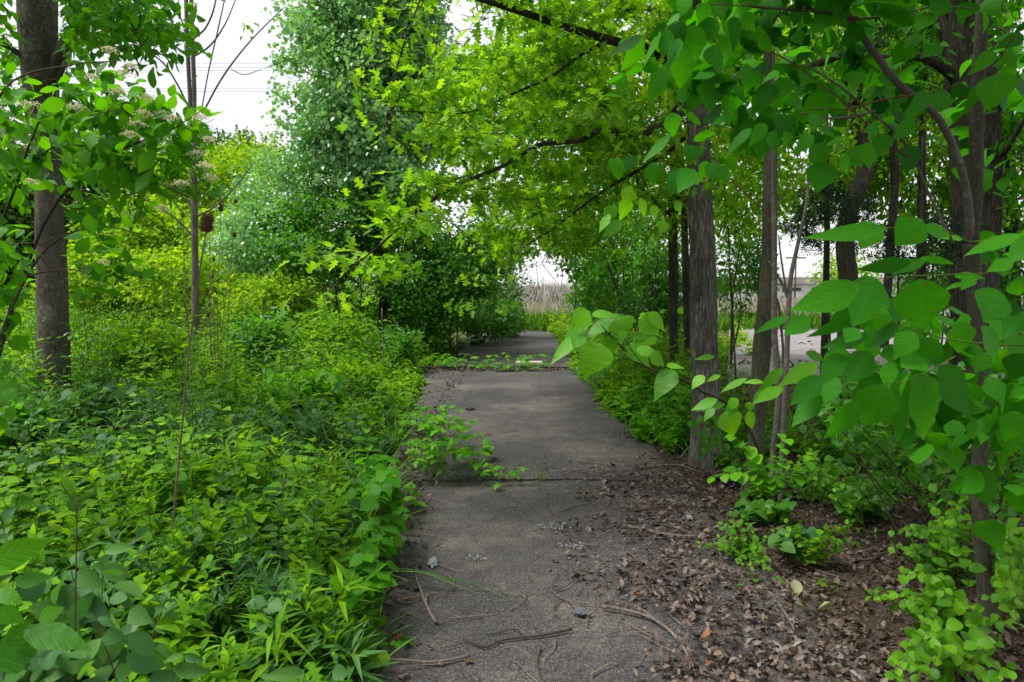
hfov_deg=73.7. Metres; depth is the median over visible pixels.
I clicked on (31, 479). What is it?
narrow leaved weed
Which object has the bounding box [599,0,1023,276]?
broad leaf branch
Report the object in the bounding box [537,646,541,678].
stick
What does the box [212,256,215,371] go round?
teasel
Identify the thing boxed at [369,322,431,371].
verge bush
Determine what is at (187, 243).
sumac
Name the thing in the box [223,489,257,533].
narrow leaved weed
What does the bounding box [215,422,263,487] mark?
narrow leaved weed
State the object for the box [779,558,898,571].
stick
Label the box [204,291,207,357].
teasel
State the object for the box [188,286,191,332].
teasel
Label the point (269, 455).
oval leaved weed
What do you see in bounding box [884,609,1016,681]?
privet bush
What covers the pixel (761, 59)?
leafy tree
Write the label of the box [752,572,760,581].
seedling
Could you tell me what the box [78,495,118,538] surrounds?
narrow leaved weed
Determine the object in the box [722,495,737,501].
stick
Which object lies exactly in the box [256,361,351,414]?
verge bush
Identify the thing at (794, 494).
plastic bag
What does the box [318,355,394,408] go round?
verge bush
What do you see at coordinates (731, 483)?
plastic bag
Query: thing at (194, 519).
narrow leaved weed
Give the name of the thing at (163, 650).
narrow leaved weed
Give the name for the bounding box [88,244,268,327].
sumac
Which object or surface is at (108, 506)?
oval leaved weed
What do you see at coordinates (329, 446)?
dry stalk
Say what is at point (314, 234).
honeysuckle bush
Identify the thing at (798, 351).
parking lot
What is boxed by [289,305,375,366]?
verge bush
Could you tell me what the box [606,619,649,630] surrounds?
fallen twig
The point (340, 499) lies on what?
narrow leaved weed
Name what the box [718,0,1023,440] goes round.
dark trunk tree
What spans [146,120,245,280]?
tree
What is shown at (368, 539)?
oval leaved weed
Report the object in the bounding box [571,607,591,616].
plastic shard
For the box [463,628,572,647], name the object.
stick
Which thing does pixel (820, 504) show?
stick
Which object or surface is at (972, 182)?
smooth stem tree
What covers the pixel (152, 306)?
thicket
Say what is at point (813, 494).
privet bush
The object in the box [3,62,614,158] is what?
power lines
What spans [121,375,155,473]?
verge weed
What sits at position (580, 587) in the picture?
stick
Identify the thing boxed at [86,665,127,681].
oval leaved weed
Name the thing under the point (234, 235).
teasel
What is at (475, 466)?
creeper
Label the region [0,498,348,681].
corner shrub
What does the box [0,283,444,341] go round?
thicket
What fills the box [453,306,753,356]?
undergrowth
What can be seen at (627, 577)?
stick
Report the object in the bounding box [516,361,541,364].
white plank
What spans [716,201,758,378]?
thin sapling
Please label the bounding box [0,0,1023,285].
sky
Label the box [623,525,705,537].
stick
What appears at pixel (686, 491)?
stick
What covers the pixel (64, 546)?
leaved weed
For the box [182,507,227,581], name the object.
narrow leaved weed
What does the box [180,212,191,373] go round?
teasel
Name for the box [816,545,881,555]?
stick
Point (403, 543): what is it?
grass
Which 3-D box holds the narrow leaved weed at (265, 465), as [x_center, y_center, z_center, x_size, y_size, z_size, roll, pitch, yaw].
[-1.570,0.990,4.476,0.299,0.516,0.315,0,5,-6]
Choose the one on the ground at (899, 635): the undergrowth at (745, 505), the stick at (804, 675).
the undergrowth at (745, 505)
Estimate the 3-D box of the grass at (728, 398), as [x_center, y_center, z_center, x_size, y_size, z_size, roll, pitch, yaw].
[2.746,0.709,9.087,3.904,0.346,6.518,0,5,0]
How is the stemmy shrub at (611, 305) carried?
on the ground at (899, 635)
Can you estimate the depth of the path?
4.03 m
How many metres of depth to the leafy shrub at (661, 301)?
10.47 m
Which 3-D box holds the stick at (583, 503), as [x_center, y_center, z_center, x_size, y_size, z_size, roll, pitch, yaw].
[0.572,1.154,5.021,0.450,0.009,0.572,0,5,0]
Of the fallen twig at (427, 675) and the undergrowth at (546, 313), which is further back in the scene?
the undergrowth at (546, 313)
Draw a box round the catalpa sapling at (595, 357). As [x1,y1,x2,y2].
[549,307,762,476]
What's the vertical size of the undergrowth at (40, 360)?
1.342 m
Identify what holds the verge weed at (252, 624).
on the ground at (899, 635)
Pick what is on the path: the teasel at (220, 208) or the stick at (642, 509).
the stick at (642, 509)
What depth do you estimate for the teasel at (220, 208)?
6.47 m
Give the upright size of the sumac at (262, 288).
1.892 m
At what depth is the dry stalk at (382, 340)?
8.53 m
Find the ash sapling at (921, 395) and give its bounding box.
[691,216,1023,551]
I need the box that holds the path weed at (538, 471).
[531,457,546,480]
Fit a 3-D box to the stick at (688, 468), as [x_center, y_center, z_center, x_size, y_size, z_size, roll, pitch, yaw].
[1.437,1.112,5.713,0.706,0.075,0.381,0,5,0]
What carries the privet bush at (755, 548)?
on the ground at (899, 635)
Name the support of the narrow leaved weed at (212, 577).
on the ground at (899, 635)
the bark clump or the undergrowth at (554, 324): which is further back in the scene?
the undergrowth at (554, 324)
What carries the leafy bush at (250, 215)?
on the ground at (899, 635)
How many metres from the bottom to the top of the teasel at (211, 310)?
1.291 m
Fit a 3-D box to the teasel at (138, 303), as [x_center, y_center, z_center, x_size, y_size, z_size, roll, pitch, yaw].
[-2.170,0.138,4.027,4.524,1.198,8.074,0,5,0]
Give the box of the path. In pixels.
[346,329,879,681]
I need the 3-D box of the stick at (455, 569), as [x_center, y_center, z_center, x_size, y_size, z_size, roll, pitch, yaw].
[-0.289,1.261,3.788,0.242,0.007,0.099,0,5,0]
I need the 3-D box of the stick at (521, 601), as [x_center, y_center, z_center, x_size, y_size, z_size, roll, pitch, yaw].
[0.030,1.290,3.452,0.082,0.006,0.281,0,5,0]
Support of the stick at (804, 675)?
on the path
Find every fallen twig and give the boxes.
[388,662,450,670]
[406,669,444,681]
[507,658,537,681]
[589,651,628,674]
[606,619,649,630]
[668,613,706,639]
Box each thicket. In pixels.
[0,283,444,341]
[0,283,446,332]
[24,284,416,334]
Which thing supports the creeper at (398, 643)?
on the path
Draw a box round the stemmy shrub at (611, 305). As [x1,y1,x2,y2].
[544,215,659,336]
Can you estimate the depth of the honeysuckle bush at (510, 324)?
17.62 m
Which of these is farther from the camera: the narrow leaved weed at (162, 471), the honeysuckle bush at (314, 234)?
the honeysuckle bush at (314, 234)
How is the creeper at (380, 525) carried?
on the ground at (899, 635)
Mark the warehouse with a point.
(804, 287)
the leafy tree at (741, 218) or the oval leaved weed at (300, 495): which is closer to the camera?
the oval leaved weed at (300, 495)
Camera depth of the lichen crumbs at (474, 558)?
3.93 m
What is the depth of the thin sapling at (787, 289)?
4.79 m
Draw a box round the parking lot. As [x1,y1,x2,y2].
[726,328,1004,383]
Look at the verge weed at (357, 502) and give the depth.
4.04 m
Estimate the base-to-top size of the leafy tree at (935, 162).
6.173 m
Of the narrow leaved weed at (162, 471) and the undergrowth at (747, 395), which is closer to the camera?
the narrow leaved weed at (162, 471)
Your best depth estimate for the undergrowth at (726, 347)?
15.40 m
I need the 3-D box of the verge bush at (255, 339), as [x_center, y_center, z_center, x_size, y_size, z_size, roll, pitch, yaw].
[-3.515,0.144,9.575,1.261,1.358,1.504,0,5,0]
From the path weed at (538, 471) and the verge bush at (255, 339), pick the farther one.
the verge bush at (255, 339)
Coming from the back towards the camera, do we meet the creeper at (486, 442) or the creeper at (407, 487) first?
the creeper at (486, 442)
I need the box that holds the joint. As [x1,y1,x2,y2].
[427,367,573,372]
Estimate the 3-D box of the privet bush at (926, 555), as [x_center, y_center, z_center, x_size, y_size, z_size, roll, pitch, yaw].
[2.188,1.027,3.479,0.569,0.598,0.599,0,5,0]
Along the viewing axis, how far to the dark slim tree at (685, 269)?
9.39 m
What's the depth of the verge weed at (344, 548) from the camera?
3.43 m
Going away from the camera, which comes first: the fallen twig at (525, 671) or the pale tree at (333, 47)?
the fallen twig at (525, 671)
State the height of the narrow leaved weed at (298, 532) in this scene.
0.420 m
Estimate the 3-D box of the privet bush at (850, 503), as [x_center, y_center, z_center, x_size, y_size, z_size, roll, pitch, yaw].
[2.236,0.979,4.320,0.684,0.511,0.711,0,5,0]
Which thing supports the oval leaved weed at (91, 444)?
on the ground at (899, 635)
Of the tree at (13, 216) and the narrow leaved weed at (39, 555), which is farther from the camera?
the tree at (13, 216)
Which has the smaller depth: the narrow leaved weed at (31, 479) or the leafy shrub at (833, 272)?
the narrow leaved weed at (31, 479)
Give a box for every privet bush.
[696,515,771,570]
[762,518,876,566]
[771,448,846,503]
[828,468,924,527]
[865,499,1018,665]
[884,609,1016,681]
[888,493,974,579]
[981,517,1023,628]
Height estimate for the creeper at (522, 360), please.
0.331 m
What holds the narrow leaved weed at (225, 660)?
on the ground at (899, 635)
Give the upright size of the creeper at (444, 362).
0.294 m
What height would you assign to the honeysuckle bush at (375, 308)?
2.943 m
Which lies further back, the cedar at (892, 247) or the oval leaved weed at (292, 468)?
the cedar at (892, 247)
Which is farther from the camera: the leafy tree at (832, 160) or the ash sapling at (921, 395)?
the leafy tree at (832, 160)
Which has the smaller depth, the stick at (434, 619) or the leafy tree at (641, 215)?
the stick at (434, 619)
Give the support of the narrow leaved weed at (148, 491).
on the ground at (899, 635)
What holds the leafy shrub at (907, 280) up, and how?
on the ground at (899, 635)
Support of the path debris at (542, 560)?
on the path
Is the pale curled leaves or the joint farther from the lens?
the joint
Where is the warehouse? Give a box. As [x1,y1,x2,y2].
[667,277,1022,307]
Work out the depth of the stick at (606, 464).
5.94 m
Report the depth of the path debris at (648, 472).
5.60 m
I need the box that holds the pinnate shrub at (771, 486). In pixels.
[707,433,814,503]
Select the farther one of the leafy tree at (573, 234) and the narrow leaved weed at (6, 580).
the leafy tree at (573, 234)
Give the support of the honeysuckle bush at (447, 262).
on the ground at (899, 635)
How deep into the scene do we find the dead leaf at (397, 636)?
3.06 m
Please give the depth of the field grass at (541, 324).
22.42 m
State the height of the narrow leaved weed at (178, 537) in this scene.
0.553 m
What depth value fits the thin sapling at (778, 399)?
4.88 m
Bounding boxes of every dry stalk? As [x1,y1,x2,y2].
[321,470,332,513]
[322,424,337,473]
[381,308,383,380]
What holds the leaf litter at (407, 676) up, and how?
on the ground at (899, 635)
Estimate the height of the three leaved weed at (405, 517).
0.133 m
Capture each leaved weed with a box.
[0,576,24,620]
[10,527,84,579]
[18,507,95,589]
[22,458,45,499]
[39,453,124,550]
[68,442,95,482]
[74,513,117,580]
[75,479,122,513]
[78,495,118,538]
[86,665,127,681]
[91,549,148,625]
[102,498,129,536]
[123,549,150,581]
[125,586,182,677]
[129,470,172,543]
[133,576,201,643]
[152,470,193,514]
[153,568,222,680]
[154,514,203,603]
[166,506,203,529]
[167,481,199,511]
[169,487,215,541]
[179,635,252,681]
[181,456,234,506]
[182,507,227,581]
[189,498,272,585]
[195,638,264,681]
[200,512,239,565]
[200,569,234,610]
[201,554,255,617]
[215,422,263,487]
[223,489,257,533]
[243,438,277,492]
[257,450,289,504]
[263,575,314,662]
[266,521,309,562]
[278,472,358,583]
[288,463,331,524]
[292,518,315,543]
[294,458,311,497]
[294,483,357,546]
[350,510,407,558]
[357,535,369,551]
[367,640,390,661]
[376,509,411,519]
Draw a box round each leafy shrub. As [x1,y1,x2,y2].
[556,208,667,344]
[558,288,599,328]
[565,252,634,320]
[614,217,728,341]
[715,217,785,357]
[805,250,883,284]
[864,240,1022,344]
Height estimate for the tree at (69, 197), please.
11.333 m
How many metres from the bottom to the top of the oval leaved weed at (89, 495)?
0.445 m
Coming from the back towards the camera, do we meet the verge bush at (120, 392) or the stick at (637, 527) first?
the verge bush at (120, 392)
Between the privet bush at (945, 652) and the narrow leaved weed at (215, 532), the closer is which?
the privet bush at (945, 652)
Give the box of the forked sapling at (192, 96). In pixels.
[147,0,285,366]
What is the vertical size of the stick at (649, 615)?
0.018 m
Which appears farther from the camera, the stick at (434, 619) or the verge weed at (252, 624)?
the stick at (434, 619)
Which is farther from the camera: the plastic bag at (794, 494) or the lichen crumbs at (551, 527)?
the plastic bag at (794, 494)
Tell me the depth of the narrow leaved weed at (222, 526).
3.44 m
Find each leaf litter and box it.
[132,487,404,681]
[206,368,469,675]
[329,404,456,681]
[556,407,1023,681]
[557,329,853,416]
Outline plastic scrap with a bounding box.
[720,506,739,510]
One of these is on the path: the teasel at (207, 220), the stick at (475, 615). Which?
the stick at (475, 615)
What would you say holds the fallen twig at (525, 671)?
on the path
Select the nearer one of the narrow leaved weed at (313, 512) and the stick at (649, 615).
the stick at (649, 615)
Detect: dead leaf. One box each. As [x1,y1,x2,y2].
[392,633,402,640]
[701,631,713,637]
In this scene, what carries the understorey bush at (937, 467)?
on the ground at (899, 635)
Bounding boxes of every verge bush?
[0,395,73,457]
[40,380,156,449]
[86,312,210,390]
[221,303,308,380]
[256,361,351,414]
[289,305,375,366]
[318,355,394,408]
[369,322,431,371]
[399,314,466,359]
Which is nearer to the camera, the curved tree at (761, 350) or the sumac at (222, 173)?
the curved tree at (761, 350)
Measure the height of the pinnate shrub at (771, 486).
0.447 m
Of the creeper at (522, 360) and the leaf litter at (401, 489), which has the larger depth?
the creeper at (522, 360)
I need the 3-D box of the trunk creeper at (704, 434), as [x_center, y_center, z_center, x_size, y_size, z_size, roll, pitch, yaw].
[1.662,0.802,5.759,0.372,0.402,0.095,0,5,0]
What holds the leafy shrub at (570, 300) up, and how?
on the ground at (899, 635)
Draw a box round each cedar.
[777,116,881,392]
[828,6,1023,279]
[843,134,1002,427]
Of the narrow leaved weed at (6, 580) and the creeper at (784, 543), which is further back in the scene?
the creeper at (784, 543)
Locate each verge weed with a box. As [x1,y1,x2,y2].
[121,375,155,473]
[215,463,238,522]
[238,613,281,681]
[285,555,312,589]
[328,525,347,575]
[334,464,360,532]
[352,403,382,476]
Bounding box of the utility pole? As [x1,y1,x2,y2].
[786,257,805,297]
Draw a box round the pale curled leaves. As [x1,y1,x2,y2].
[790,579,835,610]
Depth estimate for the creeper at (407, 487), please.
4.79 m
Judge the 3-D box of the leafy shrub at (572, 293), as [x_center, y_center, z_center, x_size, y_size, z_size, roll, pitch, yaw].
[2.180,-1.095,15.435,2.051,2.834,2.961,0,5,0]
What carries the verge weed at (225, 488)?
on the ground at (899, 635)
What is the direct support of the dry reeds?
on the ground at (899, 635)
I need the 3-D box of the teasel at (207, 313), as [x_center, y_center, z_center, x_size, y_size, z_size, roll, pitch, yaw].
[-1.783,0.357,4.046,3.704,0.757,8.068,0,5,0]
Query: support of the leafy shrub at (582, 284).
on the ground at (899, 635)
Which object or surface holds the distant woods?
on the ground at (899, 635)
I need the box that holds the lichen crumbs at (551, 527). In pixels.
[518,522,575,531]
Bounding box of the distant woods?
[177,267,514,304]
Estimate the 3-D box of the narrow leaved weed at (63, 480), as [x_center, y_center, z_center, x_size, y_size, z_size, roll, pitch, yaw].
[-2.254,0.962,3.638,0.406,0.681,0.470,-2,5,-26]
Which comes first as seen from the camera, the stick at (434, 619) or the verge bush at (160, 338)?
the stick at (434, 619)
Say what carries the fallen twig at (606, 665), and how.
on the path
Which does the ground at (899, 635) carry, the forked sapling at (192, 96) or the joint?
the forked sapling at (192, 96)
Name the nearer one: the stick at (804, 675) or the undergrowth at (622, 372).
the stick at (804, 675)
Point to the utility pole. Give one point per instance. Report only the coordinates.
(795, 275)
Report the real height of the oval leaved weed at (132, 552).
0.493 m
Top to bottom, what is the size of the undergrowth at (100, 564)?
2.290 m
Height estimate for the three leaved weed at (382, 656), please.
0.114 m
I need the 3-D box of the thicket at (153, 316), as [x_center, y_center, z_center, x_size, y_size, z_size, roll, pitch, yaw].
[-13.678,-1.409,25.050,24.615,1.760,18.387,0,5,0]
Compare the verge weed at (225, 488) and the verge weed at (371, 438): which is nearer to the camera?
the verge weed at (225, 488)
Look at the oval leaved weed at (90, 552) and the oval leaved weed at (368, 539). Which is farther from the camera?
the oval leaved weed at (368, 539)
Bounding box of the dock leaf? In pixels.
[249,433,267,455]
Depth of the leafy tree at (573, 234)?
15.44 m
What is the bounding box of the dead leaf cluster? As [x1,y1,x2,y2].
[371,98,398,133]
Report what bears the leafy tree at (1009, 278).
on the ground at (899, 635)
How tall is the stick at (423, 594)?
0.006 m
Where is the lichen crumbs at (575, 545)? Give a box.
[558,542,587,547]
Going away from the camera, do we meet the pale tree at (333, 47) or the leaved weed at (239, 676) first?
the leaved weed at (239, 676)
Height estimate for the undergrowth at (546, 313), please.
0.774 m
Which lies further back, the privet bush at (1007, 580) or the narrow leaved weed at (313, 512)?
the narrow leaved weed at (313, 512)
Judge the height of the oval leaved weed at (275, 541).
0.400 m
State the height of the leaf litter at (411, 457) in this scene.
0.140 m
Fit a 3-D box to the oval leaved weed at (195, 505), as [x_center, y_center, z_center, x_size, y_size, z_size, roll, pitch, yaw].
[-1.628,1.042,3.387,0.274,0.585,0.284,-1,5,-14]
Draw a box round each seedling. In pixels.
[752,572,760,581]
[816,577,825,587]
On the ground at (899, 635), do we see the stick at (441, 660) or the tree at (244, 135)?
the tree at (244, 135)
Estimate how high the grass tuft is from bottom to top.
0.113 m
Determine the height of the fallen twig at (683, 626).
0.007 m
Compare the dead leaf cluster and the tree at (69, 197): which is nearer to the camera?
the dead leaf cluster
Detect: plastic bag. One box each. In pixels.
[715,471,743,487]
[789,489,830,503]
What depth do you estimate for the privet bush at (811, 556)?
3.87 m
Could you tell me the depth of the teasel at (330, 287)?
9.47 m
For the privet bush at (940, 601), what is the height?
0.726 m
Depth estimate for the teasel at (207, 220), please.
2.99 m
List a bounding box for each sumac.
[22,227,187,326]
[66,188,202,314]
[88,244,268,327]
[131,136,272,317]
[148,197,259,321]
[208,267,334,356]
[211,131,307,207]
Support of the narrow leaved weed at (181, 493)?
on the ground at (899, 635)
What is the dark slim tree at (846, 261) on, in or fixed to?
on the ground at (899, 635)
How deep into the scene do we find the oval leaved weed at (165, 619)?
2.60 m
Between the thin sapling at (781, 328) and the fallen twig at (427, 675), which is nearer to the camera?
the fallen twig at (427, 675)
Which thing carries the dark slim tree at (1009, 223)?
on the ground at (899, 635)
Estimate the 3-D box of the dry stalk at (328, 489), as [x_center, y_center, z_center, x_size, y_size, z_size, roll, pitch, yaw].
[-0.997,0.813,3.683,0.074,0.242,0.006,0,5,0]
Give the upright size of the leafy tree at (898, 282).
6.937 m
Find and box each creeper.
[321,536,399,642]
[346,473,409,572]
[353,454,419,517]
[369,627,413,662]
[389,410,490,486]
[398,405,464,436]
[400,481,426,511]
[427,353,488,370]
[468,457,528,489]
[478,438,494,462]
[482,352,549,371]
[687,415,729,459]
[765,526,823,559]
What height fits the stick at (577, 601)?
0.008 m
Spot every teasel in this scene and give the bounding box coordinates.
[137,276,141,333]
[171,212,215,532]
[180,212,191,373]
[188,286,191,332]
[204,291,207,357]
[204,311,210,369]
[208,193,211,372]
[211,274,212,366]
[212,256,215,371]
[217,202,223,373]
[218,233,236,367]
[226,198,237,373]
[322,285,335,353]
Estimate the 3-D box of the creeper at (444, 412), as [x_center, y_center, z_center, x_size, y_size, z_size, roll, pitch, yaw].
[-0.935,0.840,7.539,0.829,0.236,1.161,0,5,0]
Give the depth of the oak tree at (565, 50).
5.37 m
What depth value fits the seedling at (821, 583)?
3.58 m
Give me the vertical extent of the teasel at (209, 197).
1.975 m
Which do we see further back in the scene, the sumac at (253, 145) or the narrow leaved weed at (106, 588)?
the sumac at (253, 145)
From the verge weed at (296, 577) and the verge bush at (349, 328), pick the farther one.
the verge bush at (349, 328)
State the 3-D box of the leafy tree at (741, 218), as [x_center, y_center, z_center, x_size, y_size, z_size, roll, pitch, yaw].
[3.760,-1.745,11.955,2.434,4.631,3.893,0,5,0]
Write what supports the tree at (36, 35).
on the ground at (899, 635)
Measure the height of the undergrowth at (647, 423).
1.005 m
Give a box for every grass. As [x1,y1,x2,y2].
[15,379,437,681]
[444,305,907,331]
[480,296,834,316]
[563,363,1016,463]
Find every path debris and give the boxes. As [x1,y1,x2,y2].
[353,372,850,681]
[401,448,738,506]
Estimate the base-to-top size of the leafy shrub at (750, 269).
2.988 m
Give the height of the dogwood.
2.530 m
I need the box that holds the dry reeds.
[487,279,583,306]
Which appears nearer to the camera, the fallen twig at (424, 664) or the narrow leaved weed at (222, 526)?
the fallen twig at (424, 664)
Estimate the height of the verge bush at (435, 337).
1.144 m
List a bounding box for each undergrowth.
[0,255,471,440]
[0,258,479,681]
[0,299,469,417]
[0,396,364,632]
[1,311,453,414]
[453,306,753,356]
[483,305,576,328]
[547,308,771,355]
[550,308,771,358]
[570,326,875,421]
[578,322,1020,462]
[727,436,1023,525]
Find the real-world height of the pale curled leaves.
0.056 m
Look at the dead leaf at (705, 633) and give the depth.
3.04 m
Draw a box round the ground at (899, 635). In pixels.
[11,285,1023,681]
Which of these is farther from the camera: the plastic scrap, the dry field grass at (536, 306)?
the dry field grass at (536, 306)
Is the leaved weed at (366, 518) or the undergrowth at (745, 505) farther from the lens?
the undergrowth at (745, 505)
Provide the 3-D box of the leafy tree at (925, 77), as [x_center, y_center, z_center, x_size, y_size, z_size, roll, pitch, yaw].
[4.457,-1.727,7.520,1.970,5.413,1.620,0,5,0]
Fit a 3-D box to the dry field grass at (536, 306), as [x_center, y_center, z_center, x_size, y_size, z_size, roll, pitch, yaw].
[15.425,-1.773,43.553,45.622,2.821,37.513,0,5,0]
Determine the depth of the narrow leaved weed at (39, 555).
3.16 m
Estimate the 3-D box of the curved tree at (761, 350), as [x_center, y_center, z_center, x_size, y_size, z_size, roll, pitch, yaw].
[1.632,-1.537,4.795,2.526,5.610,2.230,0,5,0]
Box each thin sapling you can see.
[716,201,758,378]
[767,48,782,498]
[768,165,809,502]
[777,298,783,379]
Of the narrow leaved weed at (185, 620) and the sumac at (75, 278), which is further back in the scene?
the sumac at (75, 278)
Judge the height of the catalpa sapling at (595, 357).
1.138 m
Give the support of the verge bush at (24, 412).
on the ground at (899, 635)
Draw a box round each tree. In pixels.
[0,0,225,399]
[0,80,66,312]
[6,121,200,301]
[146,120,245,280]
[224,124,294,192]
[258,0,465,334]
[275,0,882,470]
[537,188,633,308]
[543,2,830,369]
[588,10,782,369]
[595,153,680,331]
[625,0,796,377]
[658,107,809,368]
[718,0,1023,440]
[739,0,793,496]
[740,0,1002,622]
[741,62,933,348]
[752,0,1007,347]
[779,0,1009,348]
[807,31,1018,336]
[818,0,1022,323]
[926,0,1023,335]
[926,68,1023,348]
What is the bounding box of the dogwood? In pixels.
[0,46,225,428]
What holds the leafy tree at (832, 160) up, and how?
on the ground at (899, 635)
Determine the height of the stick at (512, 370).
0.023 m
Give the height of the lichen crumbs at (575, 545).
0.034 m
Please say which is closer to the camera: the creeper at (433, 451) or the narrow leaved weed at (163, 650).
the narrow leaved weed at (163, 650)
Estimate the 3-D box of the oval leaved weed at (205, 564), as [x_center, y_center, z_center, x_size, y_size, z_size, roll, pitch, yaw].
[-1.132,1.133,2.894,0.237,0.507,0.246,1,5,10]
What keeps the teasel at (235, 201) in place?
on the ground at (899, 635)
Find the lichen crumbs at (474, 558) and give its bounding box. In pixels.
[465,554,485,561]
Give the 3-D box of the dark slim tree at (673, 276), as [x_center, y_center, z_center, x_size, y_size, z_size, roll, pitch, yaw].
[2.253,-2.609,8.608,3.754,6.040,3.289,0,5,0]
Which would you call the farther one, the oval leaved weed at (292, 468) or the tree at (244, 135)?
the tree at (244, 135)
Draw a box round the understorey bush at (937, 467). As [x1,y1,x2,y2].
[798,312,1023,584]
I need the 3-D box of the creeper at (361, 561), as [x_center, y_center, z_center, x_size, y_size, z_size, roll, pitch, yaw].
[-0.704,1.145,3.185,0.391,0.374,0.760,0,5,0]
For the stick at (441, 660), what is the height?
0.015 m
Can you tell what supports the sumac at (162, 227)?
on the ground at (899, 635)
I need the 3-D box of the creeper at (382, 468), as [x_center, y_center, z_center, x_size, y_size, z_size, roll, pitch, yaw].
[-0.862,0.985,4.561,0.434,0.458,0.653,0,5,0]
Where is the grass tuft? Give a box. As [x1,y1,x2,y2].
[380,568,511,601]
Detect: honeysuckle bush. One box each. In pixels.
[241,162,452,324]
[291,239,489,332]
[357,208,522,358]
[451,213,545,343]
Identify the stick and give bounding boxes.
[390,654,469,663]
[396,592,454,599]
[415,574,437,623]
[439,564,477,571]
[456,613,496,616]
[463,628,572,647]
[496,368,531,371]
[510,585,525,609]
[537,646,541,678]
[551,589,600,604]
[562,486,611,510]
[575,581,587,599]
[579,461,642,471]
[603,598,694,667]
[616,562,642,590]
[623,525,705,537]
[637,505,715,510]
[639,464,720,478]
[674,489,735,502]
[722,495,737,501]
[773,599,806,678]
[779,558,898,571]
[816,471,908,506]
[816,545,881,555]
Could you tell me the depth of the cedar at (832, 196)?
7.44 m
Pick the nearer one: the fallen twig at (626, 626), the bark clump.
the fallen twig at (626, 626)
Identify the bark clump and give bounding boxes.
[427,556,438,567]
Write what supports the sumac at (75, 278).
on the ground at (899, 635)
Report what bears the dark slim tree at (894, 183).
on the ground at (899, 635)
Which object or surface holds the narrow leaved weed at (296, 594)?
on the ground at (899, 635)
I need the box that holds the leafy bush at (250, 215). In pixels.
[198,132,342,351]

